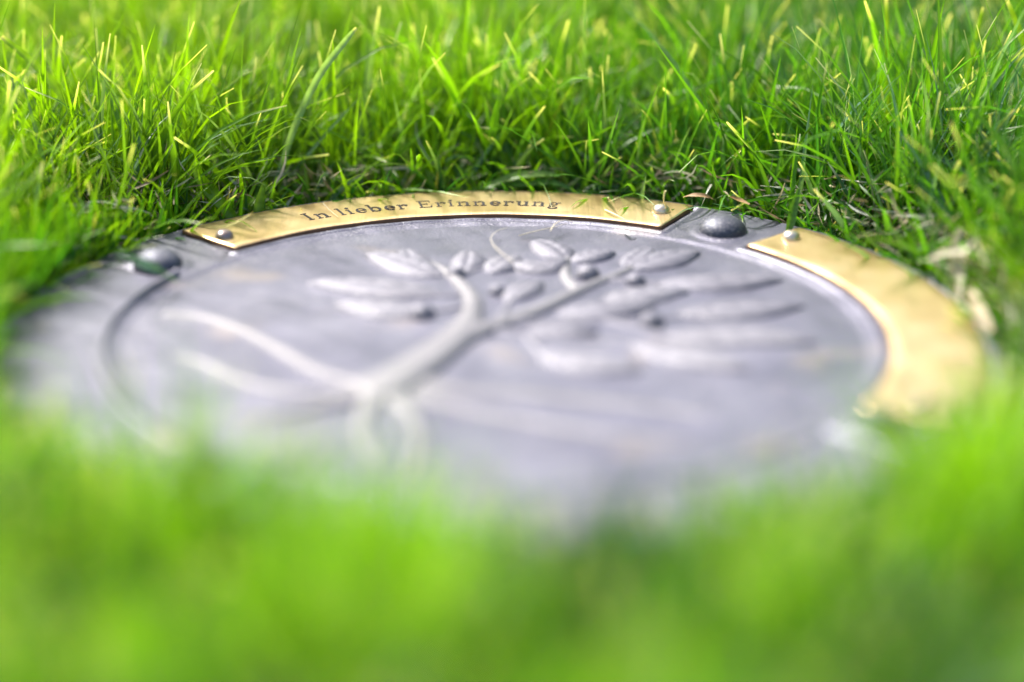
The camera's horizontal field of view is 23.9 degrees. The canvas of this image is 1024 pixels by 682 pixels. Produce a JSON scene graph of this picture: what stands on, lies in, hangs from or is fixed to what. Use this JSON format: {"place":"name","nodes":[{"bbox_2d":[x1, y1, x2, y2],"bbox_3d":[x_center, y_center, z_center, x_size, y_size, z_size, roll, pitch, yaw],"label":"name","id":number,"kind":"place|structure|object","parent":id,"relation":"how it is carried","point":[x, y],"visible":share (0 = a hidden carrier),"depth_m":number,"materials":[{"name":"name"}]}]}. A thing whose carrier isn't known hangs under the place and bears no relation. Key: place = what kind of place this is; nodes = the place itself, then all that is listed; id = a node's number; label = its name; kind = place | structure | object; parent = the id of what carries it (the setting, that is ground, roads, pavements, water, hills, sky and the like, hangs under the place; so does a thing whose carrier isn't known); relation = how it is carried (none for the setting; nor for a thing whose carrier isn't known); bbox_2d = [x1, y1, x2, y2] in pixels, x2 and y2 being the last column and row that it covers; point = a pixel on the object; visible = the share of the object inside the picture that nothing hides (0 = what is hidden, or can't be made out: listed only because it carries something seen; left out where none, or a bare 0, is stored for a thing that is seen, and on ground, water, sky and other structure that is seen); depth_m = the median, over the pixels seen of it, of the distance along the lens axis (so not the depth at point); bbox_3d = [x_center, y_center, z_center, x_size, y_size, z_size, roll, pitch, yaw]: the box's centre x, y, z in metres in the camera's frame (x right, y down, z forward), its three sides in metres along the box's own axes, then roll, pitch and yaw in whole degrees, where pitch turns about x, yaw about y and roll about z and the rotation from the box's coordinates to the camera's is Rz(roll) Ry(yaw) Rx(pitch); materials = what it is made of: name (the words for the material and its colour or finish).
{"place":"outdoors","nodes":[
{"label":"outdoors","id":0,"kind":"place"},
{"bbox_2d":[117,251,176,281],"bbox_3d":[-0.115,-0.023,0.760,0.018,0.013,0.010,0,20,0],"label":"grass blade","id":1,"kind":"object","parent":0,"point":[146,263],"depth_m":0.76,"materials":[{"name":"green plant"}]},
{"bbox_2d":[0,0,1023,681],"bbox_3d":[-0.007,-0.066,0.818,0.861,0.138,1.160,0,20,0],"label":"lawn grass","id":2,"kind":"structure","parent":0,"point":[750,88],"depth_m":0.61,"materials":[{"name":"green plant"}]},
{"bbox_2d":[1,35,76,115],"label":"grass blade","id":3,"kind":"object","parent":2,"relation":"on","point":[36,67],"depth_m":0.85,"materials":[{"name":"green plant"}]},
{"bbox_2d":[192,164,236,217],"bbox_3d":[-0.102,-0.050,0.835,0.017,0.022,0.004,0,20,0],"label":"grass blade","id":4,"kind":"object","parent":2,"relation":"on","point":[230,212],"depth_m":0.84,"materials":[{"name":"green plant"}]},
{"bbox_2d":[274,27,356,180],"bbox_3d":[-0.070,-0.083,0.854,0.031,0.057,0.004,0,20,0],"label":"grass blade","id":5,"kind":"object","parent":2,"relation":"on","point":[329,60],"depth_m":0.85,"materials":[{"name":"green plant"}]},
{"bbox_2d":[0,191,1002,595],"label":"memorial plaque","id":6,"kind":"object","parent":2,"relation":"on","point":[664,335],"visible":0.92,"depth_m":0.72,"materials":[{"name":"grey metal"}]},
{"bbox_2d":[198,212,252,227],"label":"dry grass blade","id":7,"kind":"object","parent":6,"relation":"on","point":[240,219],"visible":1,"depth_m":0.81,"materials":[{"name":"beige plant"}]},
{"bbox_2d":[253,182,264,212],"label":"grass blade","id":8,"kind":"object","parent":6,"relation":"on","point":[259,203],"depth_m":0.84,"materials":[{"name":"green plant"}]},
{"bbox_2d":[490,228,512,261],"bbox_3d":[-0.003,-0.032,0.801,0.008,0.001,0.035,0,20,0],"label":"dry fibre","id":9,"kind":"object","parent":6,"relation":"on","point":[497,249],"visible":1,"depth_m":0.79,"materials":[{"name":"beige plant"}]},
{"bbox_2d":[519,223,566,235],"bbox_3d":[0.011,-0.038,0.819,0.017,0.002,0.008,0,20,0],"label":"dry fibre","id":10,"kind":"object","parent":6,"relation":"on","point":[539,230],"visible":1,"depth_m":0.82,"materials":[{"name":"beige plant"}]},
{"bbox_2d":[663,190,666,207],"bbox_3d":[0.053,-0.049,0.831,0.002,0.010,0.011,0,20,0],"label":"dry fibre","id":11,"kind":"object","parent":6,"relation":"on","point":[664,198],"visible":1,"depth_m":0.83,"materials":[{"name":"beige plant"}]},
{"bbox_2d":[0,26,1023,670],"bbox_3d":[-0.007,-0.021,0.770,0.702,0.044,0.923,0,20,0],"label":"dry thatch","id":12,"kind":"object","parent":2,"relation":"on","point":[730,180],"visible":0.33,"depth_m":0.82,"materials":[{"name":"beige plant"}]},
{"bbox_2d":[472,170,559,190],"bbox_3d":[0.000,-0.057,0.867,0.035,0.010,0.008,0,20,0],"label":"grass blade","id":13,"kind":"object","parent":2,"relation":"on","point":[523,174],"depth_m":0.86,"materials":[{"name":"green plant"}]},
{"bbox_2d":[489,180,577,192],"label":"grass blade","id":14,"kind":"object","parent":2,"relation":"on","point":[543,182],"depth_m":0.86,"materials":[{"name":"green plant"}]},
{"bbox_2d":[619,138,677,194],"bbox_3d":[0.048,-0.062,0.871,0.024,0.022,0.004,0,20,0],"label":"grass blade","id":15,"kind":"object","parent":2,"relation":"on","point":[656,155],"depth_m":0.87,"materials":[{"name":"green plant"}]},
{"bbox_2d":[684,193,713,199],"bbox_3d":[0.064,-0.050,0.828,0.011,0.003,0.006,0,20,0],"label":"dry leaf","id":16,"kind":"object","parent":2,"relation":"on","point":[700,195],"visible":1,"depth_m":0.83,"materials":[{"name":"beige plant"}]},
{"bbox_2d":[730,196,749,203],"bbox_3d":[0.078,-0.048,0.825,0.007,0.002,0.003,0,20,0],"label":"dry leaf","id":17,"kind":"object","parent":2,"relation":"on","point":[739,199],"visible":1,"depth_m":0.83,"materials":[{"name":"beige plant"}]},
{"bbox_2d":[786,188,799,230],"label":"grass blade","id":18,"kind":"object","parent":2,"relation":"on","point":[792,216],"depth_m":0.82,"materials":[{"name":"green plant"}]},
{"bbox_2d":[884,0,889,123],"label":"grass blade","id":19,"kind":"object","parent":2,"relation":"on","point":[887,28],"depth_m":0.87,"materials":[{"name":"green plant"}]},
{"bbox_2d":[928,240,974,259],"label":"dry grass blade","id":20,"kind":"object","parent":2,"relation":"in","point":[948,252],"visible":1,"depth_m":0.75,"materials":[{"name":"beige plant"}]},
{"bbox_2d":[949,229,964,300],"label":"dry grass blade","id":21,"kind":"object","parent":2,"relation":"on","point":[957,274],"visible":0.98,"depth_m":0.76,"materials":[{"name":"beige plant"}]},
{"bbox_2d":[927,109,1014,252],"bbox_3d":[0.151,-0.052,0.803,0.004,0.041,0.054,16,26,37],"label":"grass blade","id":22,"kind":"object","parent":2,"relation":"on","point":[1011,113],"depth_m":0.80,"materials":[{"name":"green plant"}]},
{"bbox_2d":[962,7,983,91],"bbox_3d":[0.165,-0.101,0.870,0.007,0.038,0.001,0,20,0],"label":"grass blade","id":23,"kind":"object","parent":2,"relation":"on","point":[976,36],"depth_m":0.87,"materials":[{"name":"green plant"}]},
{"bbox_2d":[965,287,992,330],"bbox_3d":[0.142,-0.010,0.738,0.005,0.004,0.031,0,20,0],"label":"dry grass blade","id":24,"kind":"object","parent":2,"relation":"on","point":[978,312],"visible":1,"depth_m":0.74,"materials":[{"name":"beige plant"}]},
{"bbox_2d":[1005,0,1023,52],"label":"grass blade","id":25,"kind":"object","parent":2,"relation":"on","point":[1012,14],"depth_m":0.85,"materials":[{"name":"green plant"}]}
]}

